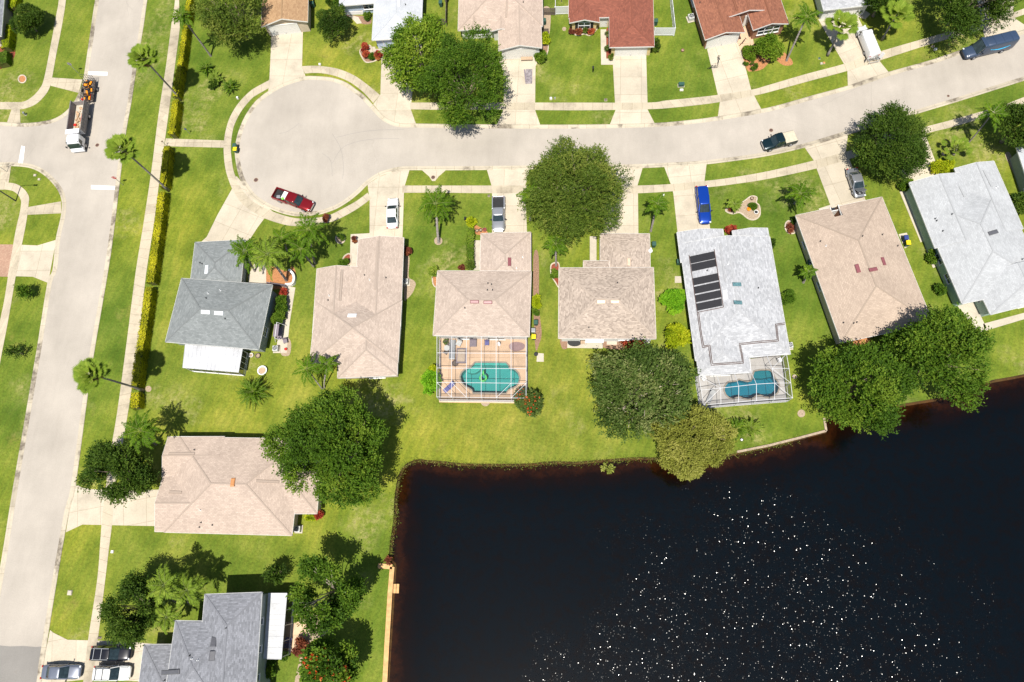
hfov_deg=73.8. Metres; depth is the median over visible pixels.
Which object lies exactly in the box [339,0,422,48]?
house
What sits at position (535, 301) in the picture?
bush
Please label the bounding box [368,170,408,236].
driveway
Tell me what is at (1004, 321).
path
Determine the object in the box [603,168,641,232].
driveway
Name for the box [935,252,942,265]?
window
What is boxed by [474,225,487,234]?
planting bed
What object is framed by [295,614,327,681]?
planting bed
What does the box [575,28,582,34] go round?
bush
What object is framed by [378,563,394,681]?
seawall
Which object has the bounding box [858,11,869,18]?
path
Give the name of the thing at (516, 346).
patterned mat
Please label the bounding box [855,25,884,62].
delivery van
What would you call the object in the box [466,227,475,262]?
hedge
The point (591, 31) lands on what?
bush
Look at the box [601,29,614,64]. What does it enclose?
path
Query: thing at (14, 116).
pavement link
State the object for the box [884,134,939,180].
driveway
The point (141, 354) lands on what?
hedge
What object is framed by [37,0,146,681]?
avenue kerb
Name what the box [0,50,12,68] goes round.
hedge
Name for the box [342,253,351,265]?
bed edging
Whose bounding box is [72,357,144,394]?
fan palm
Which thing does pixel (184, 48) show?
hedge
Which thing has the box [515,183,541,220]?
feather palm
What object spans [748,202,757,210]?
bush
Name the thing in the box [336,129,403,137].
tyre mark
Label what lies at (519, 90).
driveway
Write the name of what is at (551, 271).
bed edging
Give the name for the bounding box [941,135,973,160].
fan palm
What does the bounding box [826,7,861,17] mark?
garage door
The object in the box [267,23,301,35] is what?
garage door
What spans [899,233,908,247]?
path
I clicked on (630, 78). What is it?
driveway
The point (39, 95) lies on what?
pavement
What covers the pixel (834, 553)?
lake water
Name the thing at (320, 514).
bush
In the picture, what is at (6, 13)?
house
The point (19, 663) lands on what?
asphalt patch
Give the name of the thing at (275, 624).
patio roof
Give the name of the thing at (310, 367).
feather palm
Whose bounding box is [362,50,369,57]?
bush
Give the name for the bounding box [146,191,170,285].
hedge
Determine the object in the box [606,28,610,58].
planting bed
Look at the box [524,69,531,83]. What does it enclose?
fabric heap
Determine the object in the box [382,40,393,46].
garage door
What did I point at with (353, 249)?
path
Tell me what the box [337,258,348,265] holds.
bush
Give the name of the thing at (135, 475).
broadleaf tree
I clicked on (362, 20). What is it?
planting bed
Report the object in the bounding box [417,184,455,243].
feather palm
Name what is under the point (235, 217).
driveway
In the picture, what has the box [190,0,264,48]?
broadleaf tree
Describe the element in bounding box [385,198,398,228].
parked car
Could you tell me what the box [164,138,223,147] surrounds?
pavement link
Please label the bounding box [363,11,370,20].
bush
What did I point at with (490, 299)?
house
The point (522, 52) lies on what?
garage door
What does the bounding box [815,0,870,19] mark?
house
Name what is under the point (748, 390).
swimming pool
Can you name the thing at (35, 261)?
driveway
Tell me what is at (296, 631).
path
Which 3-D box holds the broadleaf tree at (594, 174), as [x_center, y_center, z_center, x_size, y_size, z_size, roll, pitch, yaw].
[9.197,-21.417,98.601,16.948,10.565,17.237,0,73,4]
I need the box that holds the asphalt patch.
[0,645,46,681]
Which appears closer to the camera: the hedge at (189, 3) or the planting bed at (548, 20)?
the planting bed at (548, 20)
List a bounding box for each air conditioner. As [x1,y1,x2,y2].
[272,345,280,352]
[294,525,302,532]
[403,279,409,285]
[686,13,695,22]
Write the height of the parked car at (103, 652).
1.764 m
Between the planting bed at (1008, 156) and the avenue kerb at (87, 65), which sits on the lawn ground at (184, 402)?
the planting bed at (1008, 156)
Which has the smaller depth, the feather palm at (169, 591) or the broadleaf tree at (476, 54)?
the feather palm at (169, 591)
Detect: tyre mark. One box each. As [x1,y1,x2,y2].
[333,138,398,161]
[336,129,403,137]
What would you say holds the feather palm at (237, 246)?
on the path at (257, 276)
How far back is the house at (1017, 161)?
98.97 m
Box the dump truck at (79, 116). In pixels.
[65,99,90,152]
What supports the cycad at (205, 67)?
on the lawn ground at (184, 402)
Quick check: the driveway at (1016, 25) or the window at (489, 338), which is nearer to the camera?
the window at (489, 338)
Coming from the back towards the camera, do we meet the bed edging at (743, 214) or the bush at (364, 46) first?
the bush at (364, 46)
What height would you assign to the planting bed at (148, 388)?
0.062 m
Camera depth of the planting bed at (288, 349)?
100.43 m
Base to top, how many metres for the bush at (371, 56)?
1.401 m
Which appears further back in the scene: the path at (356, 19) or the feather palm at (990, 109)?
the path at (356, 19)
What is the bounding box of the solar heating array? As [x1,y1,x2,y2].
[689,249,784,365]
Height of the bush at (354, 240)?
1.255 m
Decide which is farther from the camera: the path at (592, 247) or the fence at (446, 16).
the fence at (446, 16)
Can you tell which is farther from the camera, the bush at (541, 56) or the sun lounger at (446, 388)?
the bush at (541, 56)
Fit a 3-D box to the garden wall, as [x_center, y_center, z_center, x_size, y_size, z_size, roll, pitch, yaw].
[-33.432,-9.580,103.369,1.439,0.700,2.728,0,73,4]
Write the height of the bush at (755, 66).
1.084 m
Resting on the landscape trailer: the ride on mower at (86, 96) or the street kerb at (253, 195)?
the ride on mower at (86, 96)
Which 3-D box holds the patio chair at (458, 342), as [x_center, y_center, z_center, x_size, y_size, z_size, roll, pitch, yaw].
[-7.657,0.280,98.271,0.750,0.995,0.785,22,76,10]
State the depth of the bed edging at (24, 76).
118.18 m
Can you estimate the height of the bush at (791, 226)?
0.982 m
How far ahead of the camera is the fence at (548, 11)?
113.41 m
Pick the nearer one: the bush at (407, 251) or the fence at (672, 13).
the bush at (407, 251)
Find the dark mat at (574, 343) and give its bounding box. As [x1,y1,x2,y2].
[568,341,580,345]
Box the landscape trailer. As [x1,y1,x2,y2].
[80,73,97,103]
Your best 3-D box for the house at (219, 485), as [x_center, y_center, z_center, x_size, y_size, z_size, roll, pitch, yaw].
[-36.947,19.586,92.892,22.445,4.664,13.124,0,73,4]
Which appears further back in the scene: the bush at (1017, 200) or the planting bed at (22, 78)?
the planting bed at (22, 78)
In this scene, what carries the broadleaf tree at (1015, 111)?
on the lawn ground at (184, 402)
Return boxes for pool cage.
[437,336,526,401]
[695,354,792,407]
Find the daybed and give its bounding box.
[456,348,465,362]
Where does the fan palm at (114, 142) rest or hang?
on the lawn ground at (184, 402)
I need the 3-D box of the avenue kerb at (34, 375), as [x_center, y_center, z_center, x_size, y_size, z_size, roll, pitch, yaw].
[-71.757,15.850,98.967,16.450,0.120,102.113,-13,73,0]
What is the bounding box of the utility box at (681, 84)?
[678,82,684,87]
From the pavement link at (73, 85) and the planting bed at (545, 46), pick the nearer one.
the planting bed at (545, 46)
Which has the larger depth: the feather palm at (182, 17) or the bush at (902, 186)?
the feather palm at (182, 17)
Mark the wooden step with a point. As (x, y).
(395, 589)
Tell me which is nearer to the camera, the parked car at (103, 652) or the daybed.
the parked car at (103, 652)
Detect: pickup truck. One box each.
[271,187,313,211]
[490,196,505,231]
[761,130,797,151]
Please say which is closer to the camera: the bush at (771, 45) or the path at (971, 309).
the path at (971, 309)
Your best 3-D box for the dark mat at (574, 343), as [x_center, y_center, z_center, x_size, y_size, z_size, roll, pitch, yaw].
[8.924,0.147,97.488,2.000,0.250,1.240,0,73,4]
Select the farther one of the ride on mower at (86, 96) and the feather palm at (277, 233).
the ride on mower at (86, 96)
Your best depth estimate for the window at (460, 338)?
98.55 m
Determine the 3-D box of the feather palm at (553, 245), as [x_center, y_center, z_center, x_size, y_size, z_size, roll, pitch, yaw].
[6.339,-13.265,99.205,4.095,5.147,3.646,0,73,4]
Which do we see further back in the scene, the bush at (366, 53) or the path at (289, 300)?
the bush at (366, 53)
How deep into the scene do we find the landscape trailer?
115.65 m
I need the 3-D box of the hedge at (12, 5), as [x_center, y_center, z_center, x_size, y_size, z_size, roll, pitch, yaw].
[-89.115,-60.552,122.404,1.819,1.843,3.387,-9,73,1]
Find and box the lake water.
[389,377,1023,681]
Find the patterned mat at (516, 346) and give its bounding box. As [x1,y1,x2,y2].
[509,342,524,350]
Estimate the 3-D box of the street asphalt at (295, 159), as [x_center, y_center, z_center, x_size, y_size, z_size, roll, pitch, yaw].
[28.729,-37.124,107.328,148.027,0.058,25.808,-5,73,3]
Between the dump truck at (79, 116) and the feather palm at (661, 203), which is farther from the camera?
the dump truck at (79, 116)
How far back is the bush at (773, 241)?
98.80 m
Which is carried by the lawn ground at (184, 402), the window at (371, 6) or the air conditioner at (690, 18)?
the air conditioner at (690, 18)
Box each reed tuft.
[384,555,392,565]
[599,462,615,473]
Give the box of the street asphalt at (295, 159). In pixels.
[239,34,1023,211]
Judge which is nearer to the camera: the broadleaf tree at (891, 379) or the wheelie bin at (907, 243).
the broadleaf tree at (891, 379)
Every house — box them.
[0,0,12,46]
[139,592,271,681]
[154,436,320,535]
[165,239,276,351]
[261,0,310,35]
[310,236,403,378]
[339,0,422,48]
[433,232,531,339]
[458,0,542,59]
[558,233,656,341]
[561,0,654,55]
[676,228,790,376]
[689,0,788,48]
[794,196,928,343]
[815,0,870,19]
[905,161,1023,316]
[1009,146,1023,191]
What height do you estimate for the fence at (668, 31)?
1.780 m
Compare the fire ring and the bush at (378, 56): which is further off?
the bush at (378, 56)
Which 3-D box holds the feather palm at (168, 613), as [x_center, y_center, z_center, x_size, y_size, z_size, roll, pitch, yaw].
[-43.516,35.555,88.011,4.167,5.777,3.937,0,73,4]
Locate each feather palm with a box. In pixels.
[117,409,165,453]
[146,561,187,607]
[152,602,186,634]
[169,5,211,56]
[174,570,209,608]
[227,234,262,273]
[248,235,291,281]
[272,225,298,257]
[285,237,317,267]
[289,212,329,264]
[292,352,324,389]
[316,354,339,387]
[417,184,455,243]
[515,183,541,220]
[541,233,567,266]
[645,193,669,231]
[724,197,742,212]
[781,180,816,211]
[785,1,821,61]
[798,264,818,283]
[969,101,1010,141]
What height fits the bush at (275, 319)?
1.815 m
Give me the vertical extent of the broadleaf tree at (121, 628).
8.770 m
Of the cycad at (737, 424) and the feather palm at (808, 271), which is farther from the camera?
the feather palm at (808, 271)
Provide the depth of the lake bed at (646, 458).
92.11 m
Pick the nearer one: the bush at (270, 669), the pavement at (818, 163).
the bush at (270, 669)
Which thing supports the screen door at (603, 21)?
in the house at (629, 24)
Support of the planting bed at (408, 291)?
on the lawn ground at (184, 402)
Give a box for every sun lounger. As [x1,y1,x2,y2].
[443,381,454,392]
[706,389,715,402]
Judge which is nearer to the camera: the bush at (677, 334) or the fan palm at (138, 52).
the bush at (677, 334)
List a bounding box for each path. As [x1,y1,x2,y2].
[248,261,265,283]
[277,287,294,352]
[283,622,305,652]
[349,15,361,23]
[350,233,370,265]
[369,47,381,51]
[474,240,480,269]
[537,353,543,361]
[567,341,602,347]
[590,236,595,259]
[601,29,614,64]
[607,342,616,344]
[675,276,681,282]
[737,25,753,49]
[819,203,835,210]
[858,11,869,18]
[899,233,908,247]
[900,191,922,241]
[958,302,985,329]
[984,313,1023,329]
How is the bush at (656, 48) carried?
on the lawn ground at (184, 402)
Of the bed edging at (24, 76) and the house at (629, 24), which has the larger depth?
the bed edging at (24, 76)
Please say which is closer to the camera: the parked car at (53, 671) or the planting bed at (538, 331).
the parked car at (53, 671)
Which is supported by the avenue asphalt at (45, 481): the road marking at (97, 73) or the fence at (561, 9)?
the road marking at (97, 73)
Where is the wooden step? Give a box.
[392,584,399,592]
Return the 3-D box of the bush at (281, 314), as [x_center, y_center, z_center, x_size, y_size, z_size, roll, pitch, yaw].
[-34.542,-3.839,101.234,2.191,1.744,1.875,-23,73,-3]
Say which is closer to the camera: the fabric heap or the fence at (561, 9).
the fabric heap
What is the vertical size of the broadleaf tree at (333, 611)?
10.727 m
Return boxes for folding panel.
[521,56,532,60]
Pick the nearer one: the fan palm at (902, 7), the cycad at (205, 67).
the fan palm at (902, 7)
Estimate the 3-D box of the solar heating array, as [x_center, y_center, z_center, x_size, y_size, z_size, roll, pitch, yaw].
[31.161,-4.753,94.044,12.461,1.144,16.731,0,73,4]
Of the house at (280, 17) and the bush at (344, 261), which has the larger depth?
the house at (280, 17)
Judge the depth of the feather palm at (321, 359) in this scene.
94.45 m
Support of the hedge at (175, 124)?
on the lawn ground at (184, 402)
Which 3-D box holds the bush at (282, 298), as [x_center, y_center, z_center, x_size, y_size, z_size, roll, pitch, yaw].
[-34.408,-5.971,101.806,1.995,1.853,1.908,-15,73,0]
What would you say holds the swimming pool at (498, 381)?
in the pool deck at (511, 360)
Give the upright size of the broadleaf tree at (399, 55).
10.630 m
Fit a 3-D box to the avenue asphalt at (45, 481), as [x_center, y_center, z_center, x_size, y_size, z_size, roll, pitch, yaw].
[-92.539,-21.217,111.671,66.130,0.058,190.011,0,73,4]
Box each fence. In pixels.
[266,282,287,287]
[445,0,447,25]
[543,8,554,14]
[556,6,567,13]
[654,27,674,35]
[670,0,675,33]
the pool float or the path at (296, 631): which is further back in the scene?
the pool float
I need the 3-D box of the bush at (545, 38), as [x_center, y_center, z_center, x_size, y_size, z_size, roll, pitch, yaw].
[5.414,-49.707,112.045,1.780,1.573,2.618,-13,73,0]
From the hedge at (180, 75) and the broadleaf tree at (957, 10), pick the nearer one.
the broadleaf tree at (957, 10)
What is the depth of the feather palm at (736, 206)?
100.03 m
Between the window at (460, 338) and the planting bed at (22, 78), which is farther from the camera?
the planting bed at (22, 78)
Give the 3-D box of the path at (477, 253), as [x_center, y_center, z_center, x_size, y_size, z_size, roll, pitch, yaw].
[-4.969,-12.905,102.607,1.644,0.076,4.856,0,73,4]
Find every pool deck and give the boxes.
[439,338,527,402]
[695,356,785,407]
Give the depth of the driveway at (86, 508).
95.45 m
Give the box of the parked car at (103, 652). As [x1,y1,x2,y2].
[89,644,132,662]
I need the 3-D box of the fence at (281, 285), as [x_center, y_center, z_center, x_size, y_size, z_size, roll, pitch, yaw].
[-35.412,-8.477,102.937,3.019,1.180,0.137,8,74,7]
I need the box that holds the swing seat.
[273,322,286,341]
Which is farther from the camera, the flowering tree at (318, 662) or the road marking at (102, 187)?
the road marking at (102, 187)
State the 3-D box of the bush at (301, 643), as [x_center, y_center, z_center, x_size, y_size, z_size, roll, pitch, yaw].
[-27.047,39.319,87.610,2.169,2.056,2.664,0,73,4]
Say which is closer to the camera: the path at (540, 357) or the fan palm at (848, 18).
the path at (540, 357)
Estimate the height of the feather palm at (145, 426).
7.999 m
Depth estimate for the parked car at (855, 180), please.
100.30 m
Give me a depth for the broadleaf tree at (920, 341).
84.96 m
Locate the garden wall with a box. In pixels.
[285,269,296,286]
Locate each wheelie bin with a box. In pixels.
[233,147,239,152]
[901,235,908,241]
[903,240,910,246]
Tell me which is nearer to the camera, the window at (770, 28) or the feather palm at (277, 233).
the feather palm at (277, 233)
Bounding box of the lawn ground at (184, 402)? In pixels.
[0,0,1023,681]
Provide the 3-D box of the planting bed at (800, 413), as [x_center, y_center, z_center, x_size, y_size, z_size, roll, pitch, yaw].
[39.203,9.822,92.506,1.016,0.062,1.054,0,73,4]
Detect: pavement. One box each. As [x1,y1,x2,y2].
[0,0,65,108]
[0,182,28,360]
[83,0,179,681]
[224,80,370,225]
[301,66,378,102]
[402,97,1023,192]
[411,9,1023,109]
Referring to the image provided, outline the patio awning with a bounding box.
[586,339,603,345]
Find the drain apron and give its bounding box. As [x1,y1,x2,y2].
[422,170,445,180]
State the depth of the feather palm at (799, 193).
97.44 m
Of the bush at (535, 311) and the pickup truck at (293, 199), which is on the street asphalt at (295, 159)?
the pickup truck at (293, 199)
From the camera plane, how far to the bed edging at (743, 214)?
101.43 m
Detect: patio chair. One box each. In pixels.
[455,339,461,345]
[469,339,476,346]
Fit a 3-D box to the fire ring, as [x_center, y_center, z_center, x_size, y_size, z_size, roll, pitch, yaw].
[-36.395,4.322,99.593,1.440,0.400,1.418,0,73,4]
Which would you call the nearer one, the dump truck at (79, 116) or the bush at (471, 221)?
the bush at (471, 221)
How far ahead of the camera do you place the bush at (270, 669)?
86.70 m
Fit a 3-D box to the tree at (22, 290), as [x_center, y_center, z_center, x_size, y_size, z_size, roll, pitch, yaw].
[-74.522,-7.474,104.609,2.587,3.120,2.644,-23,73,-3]
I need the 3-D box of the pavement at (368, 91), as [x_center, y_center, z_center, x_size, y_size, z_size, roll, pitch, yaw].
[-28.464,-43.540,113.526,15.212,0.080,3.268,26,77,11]
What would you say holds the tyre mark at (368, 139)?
on the street asphalt at (295, 159)
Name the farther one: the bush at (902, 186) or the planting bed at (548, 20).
the planting bed at (548, 20)
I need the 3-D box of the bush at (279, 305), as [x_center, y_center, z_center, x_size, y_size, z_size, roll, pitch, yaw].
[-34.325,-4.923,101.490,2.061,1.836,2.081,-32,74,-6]
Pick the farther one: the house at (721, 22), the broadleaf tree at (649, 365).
the house at (721, 22)
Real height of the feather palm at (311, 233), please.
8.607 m
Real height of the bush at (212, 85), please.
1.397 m
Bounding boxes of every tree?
[2,342,24,359]
[8,2,45,34]
[13,283,34,300]
[74,438,159,507]
[96,568,165,650]
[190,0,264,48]
[258,384,389,509]
[260,561,289,585]
[285,553,368,638]
[296,635,362,681]
[315,3,351,42]
[377,10,456,92]
[416,21,510,129]
[517,134,634,245]
[585,336,700,445]
[648,402,738,481]
[807,340,918,440]
[850,99,932,187]
[862,0,899,16]
[880,302,996,412]
[928,0,1021,48]
[995,101,1023,149]
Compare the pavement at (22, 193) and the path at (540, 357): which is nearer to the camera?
the path at (540, 357)
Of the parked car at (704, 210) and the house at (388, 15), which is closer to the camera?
the parked car at (704, 210)
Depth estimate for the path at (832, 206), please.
100.75 m
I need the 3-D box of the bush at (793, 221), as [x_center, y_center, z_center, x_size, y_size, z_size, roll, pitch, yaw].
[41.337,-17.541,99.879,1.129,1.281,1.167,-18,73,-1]
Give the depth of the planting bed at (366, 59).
114.32 m
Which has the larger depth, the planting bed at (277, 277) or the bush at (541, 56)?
the bush at (541, 56)
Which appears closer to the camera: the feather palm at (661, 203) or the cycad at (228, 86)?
the feather palm at (661, 203)
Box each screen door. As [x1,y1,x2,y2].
[600,18,607,26]
[743,15,748,25]
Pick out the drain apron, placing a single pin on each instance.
(435, 173)
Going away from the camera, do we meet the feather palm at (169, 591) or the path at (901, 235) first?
the feather palm at (169, 591)
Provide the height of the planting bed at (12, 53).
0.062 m
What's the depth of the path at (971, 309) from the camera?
94.70 m
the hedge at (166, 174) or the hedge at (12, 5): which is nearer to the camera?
the hedge at (166, 174)
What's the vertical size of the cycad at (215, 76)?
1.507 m
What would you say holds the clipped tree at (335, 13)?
on the lawn ground at (184, 402)
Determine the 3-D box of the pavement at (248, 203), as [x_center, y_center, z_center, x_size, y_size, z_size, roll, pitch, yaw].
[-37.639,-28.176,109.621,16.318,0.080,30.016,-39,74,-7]
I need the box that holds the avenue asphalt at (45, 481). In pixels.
[0,0,142,646]
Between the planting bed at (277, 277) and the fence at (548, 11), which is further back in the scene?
the fence at (548, 11)
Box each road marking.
[18,146,24,162]
[88,71,106,74]
[91,185,114,189]
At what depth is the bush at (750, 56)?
108.15 m
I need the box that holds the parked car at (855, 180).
[846,167,866,197]
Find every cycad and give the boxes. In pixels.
[196,61,213,76]
[207,70,224,84]
[221,78,238,95]
[235,376,272,409]
[729,418,749,441]
[738,416,764,441]
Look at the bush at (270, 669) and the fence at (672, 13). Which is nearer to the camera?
the bush at (270, 669)
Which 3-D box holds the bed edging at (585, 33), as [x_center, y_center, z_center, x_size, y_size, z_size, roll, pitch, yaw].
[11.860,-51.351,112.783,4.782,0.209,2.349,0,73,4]
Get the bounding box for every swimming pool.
[459,361,520,393]
[723,369,779,399]
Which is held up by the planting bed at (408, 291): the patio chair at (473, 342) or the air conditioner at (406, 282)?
the air conditioner at (406, 282)
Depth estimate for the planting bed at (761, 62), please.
108.58 m
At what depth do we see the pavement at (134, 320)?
103.83 m
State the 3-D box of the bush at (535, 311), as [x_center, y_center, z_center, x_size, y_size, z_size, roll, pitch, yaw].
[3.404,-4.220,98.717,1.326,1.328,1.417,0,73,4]
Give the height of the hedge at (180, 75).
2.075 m
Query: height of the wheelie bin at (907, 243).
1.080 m
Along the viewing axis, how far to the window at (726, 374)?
94.63 m
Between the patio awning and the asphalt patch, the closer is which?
the asphalt patch
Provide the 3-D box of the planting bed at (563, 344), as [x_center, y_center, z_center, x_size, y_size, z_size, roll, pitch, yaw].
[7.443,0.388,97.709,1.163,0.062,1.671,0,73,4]
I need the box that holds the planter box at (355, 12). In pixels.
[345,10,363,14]
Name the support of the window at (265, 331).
in the house at (219, 302)
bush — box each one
[208,79,219,89]
[265,659,276,679]
[270,313,282,326]
[271,308,285,319]
[275,295,286,304]
[275,301,287,312]
[279,287,287,295]
[279,649,288,661]
[291,636,308,657]
[304,514,315,520]
[314,510,323,520]
[322,213,329,222]
[325,0,334,6]
[336,233,345,240]
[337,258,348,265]
[351,236,357,243]
[360,42,368,51]
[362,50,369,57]
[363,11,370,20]
[368,52,374,59]
[374,50,383,59]
[404,245,411,255]
[419,369,442,395]
[428,265,437,276]
[428,364,439,372]
[457,264,464,270]
[464,259,475,270]
[465,216,477,227]
[512,387,543,417]
[531,293,541,308]
[531,308,539,315]
[534,49,546,63]
[542,31,550,44]
[549,268,558,278]
[568,26,574,33]
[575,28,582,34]
[587,28,594,34]
[604,44,609,51]
[622,341,632,348]
[653,37,660,51]
[658,288,686,315]
[664,322,691,349]
[724,224,737,233]
[742,45,755,61]
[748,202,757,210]
[750,61,758,70]
[753,31,784,60]
[770,238,775,248]
[780,289,796,305]
[785,223,794,233]
[791,217,796,224]
[897,178,912,190]
[924,248,937,264]
[928,159,955,173]
[934,282,947,295]
[1009,191,1023,214]
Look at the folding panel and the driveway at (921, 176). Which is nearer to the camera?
the driveway at (921, 176)
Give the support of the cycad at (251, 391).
on the lawn ground at (184, 402)
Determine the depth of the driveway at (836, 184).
102.29 m
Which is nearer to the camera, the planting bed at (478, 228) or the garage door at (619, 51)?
the planting bed at (478, 228)
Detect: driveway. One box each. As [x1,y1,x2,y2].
[0,244,12,276]
[8,240,54,281]
[42,630,149,681]
[66,486,157,531]
[202,176,271,241]
[268,32,304,90]
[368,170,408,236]
[373,47,416,122]
[487,170,528,232]
[497,57,539,124]
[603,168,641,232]
[610,56,653,123]
[664,164,709,231]
[707,43,760,115]
[805,135,864,206]
[818,18,887,84]
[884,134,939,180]
[978,0,1023,36]
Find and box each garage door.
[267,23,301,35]
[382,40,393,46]
[504,48,535,59]
[614,48,646,55]
[705,33,739,48]
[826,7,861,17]
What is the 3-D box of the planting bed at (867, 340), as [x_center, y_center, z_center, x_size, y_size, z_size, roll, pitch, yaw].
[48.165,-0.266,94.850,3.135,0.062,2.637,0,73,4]
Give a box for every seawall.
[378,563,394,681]
[736,430,826,452]
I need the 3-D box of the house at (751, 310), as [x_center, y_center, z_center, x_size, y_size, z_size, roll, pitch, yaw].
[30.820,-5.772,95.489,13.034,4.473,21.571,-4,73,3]
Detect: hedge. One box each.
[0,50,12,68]
[1,23,16,51]
[8,0,22,12]
[129,392,145,409]
[131,286,157,390]
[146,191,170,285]
[159,145,174,190]
[167,99,183,138]
[172,65,186,100]
[177,25,192,70]
[184,0,196,26]
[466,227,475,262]
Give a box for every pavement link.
[0,166,10,182]
[7,109,19,122]
[28,201,60,214]
[51,78,81,92]
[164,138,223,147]
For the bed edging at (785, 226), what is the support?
on the lawn ground at (184, 402)
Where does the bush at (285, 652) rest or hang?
on the lawn ground at (184, 402)
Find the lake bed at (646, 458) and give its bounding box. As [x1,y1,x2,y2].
[387,374,1023,681]
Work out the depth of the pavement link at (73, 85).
117.28 m
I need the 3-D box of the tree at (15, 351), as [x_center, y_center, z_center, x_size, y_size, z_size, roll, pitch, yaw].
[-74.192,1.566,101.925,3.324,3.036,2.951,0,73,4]
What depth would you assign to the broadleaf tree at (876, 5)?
105.18 m
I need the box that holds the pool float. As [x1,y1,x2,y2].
[479,370,486,381]
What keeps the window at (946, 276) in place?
in the house at (968, 223)
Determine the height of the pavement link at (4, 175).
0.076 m
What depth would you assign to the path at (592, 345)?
97.33 m
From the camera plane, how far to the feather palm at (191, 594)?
85.84 m
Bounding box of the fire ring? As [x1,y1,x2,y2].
[257,366,266,374]
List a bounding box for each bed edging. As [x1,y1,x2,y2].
[18,74,26,82]
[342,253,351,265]
[359,45,382,62]
[550,262,559,286]
[569,26,597,35]
[725,195,760,219]
[784,220,795,233]
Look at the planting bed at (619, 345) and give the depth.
97.03 m
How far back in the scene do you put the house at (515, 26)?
110.95 m
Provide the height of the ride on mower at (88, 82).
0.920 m
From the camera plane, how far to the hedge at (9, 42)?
119.71 m
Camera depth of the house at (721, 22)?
107.95 m
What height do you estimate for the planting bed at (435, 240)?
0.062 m
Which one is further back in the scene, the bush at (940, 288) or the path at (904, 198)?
the path at (904, 198)
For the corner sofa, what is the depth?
98.05 m
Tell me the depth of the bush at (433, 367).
96.59 m
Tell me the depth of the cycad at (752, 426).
91.40 m
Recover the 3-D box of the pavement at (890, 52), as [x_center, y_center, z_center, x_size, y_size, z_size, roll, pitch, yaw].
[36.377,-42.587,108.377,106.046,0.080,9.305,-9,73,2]
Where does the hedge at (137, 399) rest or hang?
on the lawn ground at (184, 402)
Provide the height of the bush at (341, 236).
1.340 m
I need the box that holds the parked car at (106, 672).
[92,664,132,681]
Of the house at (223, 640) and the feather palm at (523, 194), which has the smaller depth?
the house at (223, 640)
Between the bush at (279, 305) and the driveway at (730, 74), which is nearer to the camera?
the bush at (279, 305)
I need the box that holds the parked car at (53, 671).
[40,663,82,681]
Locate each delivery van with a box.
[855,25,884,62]
[960,30,1019,59]
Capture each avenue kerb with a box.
[0,0,98,126]
[0,162,65,594]
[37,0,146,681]
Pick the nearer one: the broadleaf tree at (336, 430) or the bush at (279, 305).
the broadleaf tree at (336, 430)
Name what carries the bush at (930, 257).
on the lawn ground at (184, 402)
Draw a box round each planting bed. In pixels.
[0,47,14,59]
[19,76,25,81]
[145,386,151,391]
[266,266,295,288]
[281,337,290,355]
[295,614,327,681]
[346,15,371,23]
[360,46,375,61]
[404,255,415,300]
[434,237,441,244]
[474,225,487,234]
[533,250,541,350]
[542,6,550,32]
[542,44,547,51]
[551,263,558,283]
[560,339,566,348]
[603,342,623,349]
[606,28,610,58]
[727,197,758,218]
[741,45,792,71]
[797,410,804,416]
[848,337,869,345]
[1005,152,1013,172]
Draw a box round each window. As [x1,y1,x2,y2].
[263,326,267,337]
[362,4,373,9]
[368,377,385,378]
[456,336,473,339]
[487,337,505,339]
[578,22,589,29]
[710,374,730,376]
[756,27,765,35]
[763,26,773,34]
[772,25,779,32]
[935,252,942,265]
[943,273,951,284]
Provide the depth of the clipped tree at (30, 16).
117.73 m
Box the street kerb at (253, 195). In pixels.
[235,30,1023,216]
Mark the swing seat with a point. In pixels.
(277, 332)
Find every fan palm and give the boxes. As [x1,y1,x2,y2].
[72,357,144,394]
[104,133,170,191]
[126,42,182,100]
[823,9,859,56]
[880,0,915,40]
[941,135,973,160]
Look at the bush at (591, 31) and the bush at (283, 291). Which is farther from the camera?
the bush at (591, 31)
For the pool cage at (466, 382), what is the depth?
95.09 m
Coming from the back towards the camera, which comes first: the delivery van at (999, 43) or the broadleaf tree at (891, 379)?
the delivery van at (999, 43)
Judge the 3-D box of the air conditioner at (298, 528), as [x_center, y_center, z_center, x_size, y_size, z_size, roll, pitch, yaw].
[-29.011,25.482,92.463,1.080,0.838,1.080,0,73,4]
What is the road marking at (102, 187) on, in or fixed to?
on the avenue asphalt at (45, 481)
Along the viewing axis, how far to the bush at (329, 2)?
116.75 m
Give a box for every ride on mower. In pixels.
[83,80,92,85]
[83,93,90,100]
[85,85,92,92]
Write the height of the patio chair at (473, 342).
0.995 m
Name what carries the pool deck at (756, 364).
on the lawn ground at (184, 402)
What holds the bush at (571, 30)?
on the planting bed
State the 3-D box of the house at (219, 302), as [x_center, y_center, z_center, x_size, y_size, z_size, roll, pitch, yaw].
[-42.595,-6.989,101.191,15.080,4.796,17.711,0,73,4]
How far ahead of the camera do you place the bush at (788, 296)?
96.07 m
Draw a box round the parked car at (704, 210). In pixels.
[695,185,712,224]
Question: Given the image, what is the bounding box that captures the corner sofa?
[449,339,455,359]
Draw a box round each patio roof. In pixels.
[182,344,248,375]
[263,593,294,658]
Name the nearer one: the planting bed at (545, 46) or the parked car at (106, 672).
the parked car at (106, 672)

